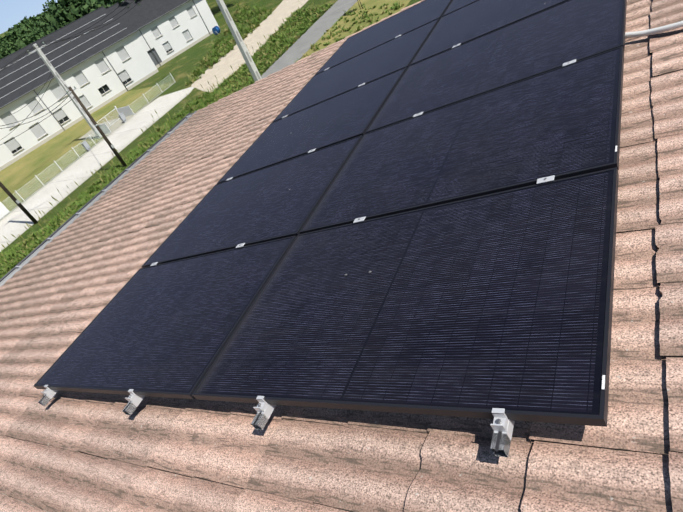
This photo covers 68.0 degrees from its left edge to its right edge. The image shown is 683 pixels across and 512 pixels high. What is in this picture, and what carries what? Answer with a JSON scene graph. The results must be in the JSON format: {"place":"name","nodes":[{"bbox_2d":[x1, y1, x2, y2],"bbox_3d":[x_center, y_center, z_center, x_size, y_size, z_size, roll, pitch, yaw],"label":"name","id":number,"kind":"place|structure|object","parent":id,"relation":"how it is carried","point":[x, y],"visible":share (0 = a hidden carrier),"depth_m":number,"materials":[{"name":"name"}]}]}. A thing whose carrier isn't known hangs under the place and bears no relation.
{"place":"outdoors","nodes":[
{"label":"outdoors","id":0,"kind":"place"},
{"bbox_2d":[0,0,57,33],"label":"sky","id":1,"kind":"structure","parent":0,"point":[11,11],"materials":[{"name":"blue"}]},
{"bbox_2d":[0,83,172,217],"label":"dry lawn","id":2,"kind":"structure","parent":0,"point":[20,172],"depth_m":59.51,"materials":[{"name":"plant"}]},
{"bbox_2d":[0,87,193,251],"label":"concrete path","id":3,"kind":"structure","parent":0,"point":[120,138],"depth_m":49.02,"materials":[{"name":"concrete"}]},
{"bbox_2d":[81,113,126,150],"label":"meter boxes","id":4,"kind":"object","parent":3,"relation":"on","point":[85,144],"visible":0.94,"depth_m":53.29,"materials":[{"name":"grey metal"}]},
{"bbox_2d":[79,112,137,138],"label":"gate apron","id":5,"kind":"object","parent":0,"point":[116,125],"visible":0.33,"depth_m":58.45,"materials":[{"name":"concrete"}]},
{"bbox_2d":[0,0,420,255],"bbox_3d":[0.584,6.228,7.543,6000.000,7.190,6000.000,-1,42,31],"label":"ground","id":6,"kind":"structure","parent":0,"point":[180,67],"depth_m":67.83,"materials":[{"name":"green plant"}]},
{"bbox_2d":[0,86,126,223],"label":"wooden poles","id":7,"kind":"object","parent":6,"relation":"on","point":[23,208],"visible":0.88,"depth_m":40.82,"materials":[{"name":"brown wood"}]},
{"bbox_2d":[0,6,158,170],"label":"white building","id":8,"kind":"structure","parent":6,"relation":"on","point":[102,66],"depth_m":66.42,"materials":[{"name":"paint"}]},
{"bbox_2d":[0,73,174,219],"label":"fence posts","id":9,"kind":"object","parent":6,"relation":"on","point":[126,111],"visible":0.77,"depth_m":55.72,"materials":[{"name":"white metal"}]},
{"bbox_2d":[1,74,173,218],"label":"fence panels","id":10,"kind":"object","parent":9,"relation":"attached to","point":[80,148],"visible":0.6,"depth_m":51.97,"materials":[{"name":"grey metal"}]},
{"bbox_2d":[27,0,261,138],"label":"concrete poles","id":11,"kind":"object","parent":6,"relation":"on","point":[248,59],"visible":0.81,"depth_m":41.27,"materials":[{"name":"grey concrete"}]},
{"bbox_2d":[0,0,141,144],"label":"overhead wires","id":12,"kind":"object","parent":11,"relation":"attached to","point":[51,72],"visible":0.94,"depth_m":45.81,"materials":[{"name":"black"}]},
{"bbox_2d":[106,0,218,67],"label":"building","id":13,"kind":"structure","parent":6,"relation":"on","point":[167,31],"depth_m":76.39,"materials":[{"name":"paint"}]},
{"bbox_2d":[0,1,403,278],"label":"vegetation","id":14,"kind":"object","parent":6,"relation":"on","point":[269,53],"depth_m":51.05,"materials":[{"name":"green plant"}]},
{"bbox_2d":[212,26,219,34],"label":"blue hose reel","id":15,"kind":"object","parent":6,"relation":"on","point":[215,30],"visible":1,"depth_m":78.46,"materials":[{"name":"blue plastic"}]},
{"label":"tree trunks","id":16,"kind":"structure","parent":6,"relation":"on","visible":0},
{"bbox_2d":[0,0,139,58],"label":"trees","id":17,"kind":"object","parent":16,"relation":"on","point":[26,31],"visible":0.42,"depth_m":108.77,"materials":[{"name":"green plant"}]},
{"bbox_2d":[191,0,307,91],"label":"dirt track","id":18,"kind":"structure","parent":0,"point":[270,24],"depth_m":63.28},
{"bbox_2d":[261,0,356,78],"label":"road","id":19,"kind":"structure","parent":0,"point":[321,25],"depth_m":55.05,"materials":[{"name":"grey asphalt"}]},
{"bbox_2d":[1,19,682,511],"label":"roof tile gaps","id":20,"kind":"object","parent":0,"point":[361,425],"depth_m":2.14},
{"bbox_2d":[0,0,682,511],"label":"roof tiles","id":21,"kind":"object","parent":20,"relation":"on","point":[440,464],"visible":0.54,"depth_m":2.14,"materials":[{"name":"tile"}]},
{"bbox_2d":[0,111,196,286],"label":"gutter","id":22,"kind":"object","parent":21,"relation":"attached to","point":[45,242],"visible":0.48,"depth_m":8.26,"materials":[{"name":"silver metal"}]},
{"bbox_2d":[16,116,188,266],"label":"gutter brackets","id":23,"kind":"object","parent":22,"relation":"attached to","point":[103,190],"visible":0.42,"depth_m":8.51,"materials":[{"name":"grey metal"}]},
{"bbox_2d":[38,390,513,456],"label":"mounting rails","id":24,"kind":"object","parent":21,"relation":"attached to","point":[500,444],"visible":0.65,"depth_m":2.01,"materials":[{"name":"silver metal"}]},
{"bbox_2d":[34,235,295,398],"bbox_3d":[-1.159,0.384,3.226,1.722,0.037,1.134,-9,37,37],"label":"solar panel","id":25,"kind":"object","parent":24,"relation":"on","point":[165,330],"visible":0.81,"depth_m":3.06,"materials":[{"name":"black glass"}]},
{"bbox_2d":[141,135,361,267],"bbox_3d":[-0.728,-0.398,3.958,1.722,0.037,1.134,-9,37,37],"label":"solar panel","id":26,"kind":"object","parent":24,"relation":"on","point":[266,204],"visible":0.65,"depth_m":3.82,"materials":[{"name":"black glass"}]},
{"bbox_2d":[41,385,507,431],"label":"panel end clamps","id":27,"kind":"object","parent":24,"relation":"attached to","point":[500,422],"visible":0.96,"depth_m":1.46,"materials":[{"name":"silver metal"}]},
{"bbox_2d":[217,67,406,183],"bbox_3d":[-0.297,-1.180,4.688,1.722,0.035,1.134,-10,37,37],"label":"solar panel","id":28,"kind":"object","parent":24,"relation":"on","point":[348,115],"visible":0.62,"depth_m":4.57,"materials":[{"name":"black glass"}]},
{"bbox_2d":[273,18,439,121],"bbox_3d":[0.135,-1.961,5.420,1.722,0.035,1.134,-9,37,37],"label":"solar panel","id":29,"kind":"object","parent":24,"relation":"on","point":[388,57],"visible":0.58,"depth_m":5.32,"materials":[{"name":"black glass"}]},
{"bbox_2d":[150,35,575,265],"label":"clamps","id":30,"kind":"object","parent":24,"relation":"attached to","point":[539,181],"visible":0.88,"depth_m":2.90,"materials":[{"name":"silver metal"}]},
{"bbox_2d":[315,0,451,74],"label":"solar panel","id":31,"kind":"object","parent":24,"relation":"on","point":[422,13],"visible":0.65,"depth_m":6.10,"materials":[{"name":"black glass"}]},
{"bbox_2d":[192,167,618,426],"bbox_3d":[0.211,0.156,2.175,1.722,0.035,1.134,-9,37,37],"label":"solar panel","id":32,"kind":"object","parent":24,"relation":"on","point":[479,306],"visible":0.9,"depth_m":1.93,"materials":[{"name":"black glass"}]},
{"bbox_2d":[602,146,616,388],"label":"panel labels","id":33,"kind":"object","parent":32,"relation":"on","point":[603,381],"visible":1,"depth_m":1.36,"materials":[{"name":"white paper"}]},
{"bbox_2d":[442,0,476,15],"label":"solar panel","id":34,"kind":"object","parent":24,"relation":"on","point":[454,5],"visible":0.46,"depth_m":5.26,"materials":[{"name":"black glass"}]},
{"bbox_2d":[299,46,623,233],"bbox_3d":[0.641,-0.627,2.905,1.722,0.035,1.134,-10,37,37],"label":"solar panel","id":35,"kind":"object","parent":24,"relation":"on","point":[562,122],"visible":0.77,"depth_m":2.72,"materials":[{"name":"black glass"}]},
{"bbox_2d":[410,0,567,64],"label":"solar panel","id":36,"kind":"object","parent":24,"relation":"on","point":[472,21],"visible":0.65,"depth_m":4.45,"materials":[{"name":"black glass"}]},
{"bbox_2d":[365,0,626,133],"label":"solar panel","id":37,"kind":"object","parent":24,"relation":"on","point":[552,38],"visible":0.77,"depth_m":3.51,"materials":[{"name":"black glass"}]},
{"bbox_2d":[625,21,682,38],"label":"cable conduit","id":38,"kind":"object","parent":21,"relation":"on","point":[657,30],"visible":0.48,"depth_m":2.88,"materials":[{"name":"white plastic"}]},
{"bbox_2d":[301,0,410,58],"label":"dry lawn","id":39,"kind":"structure","parent":0,"point":[371,3],"depth_m":52.43,"materials":[{"name":"plant"}]}
]}

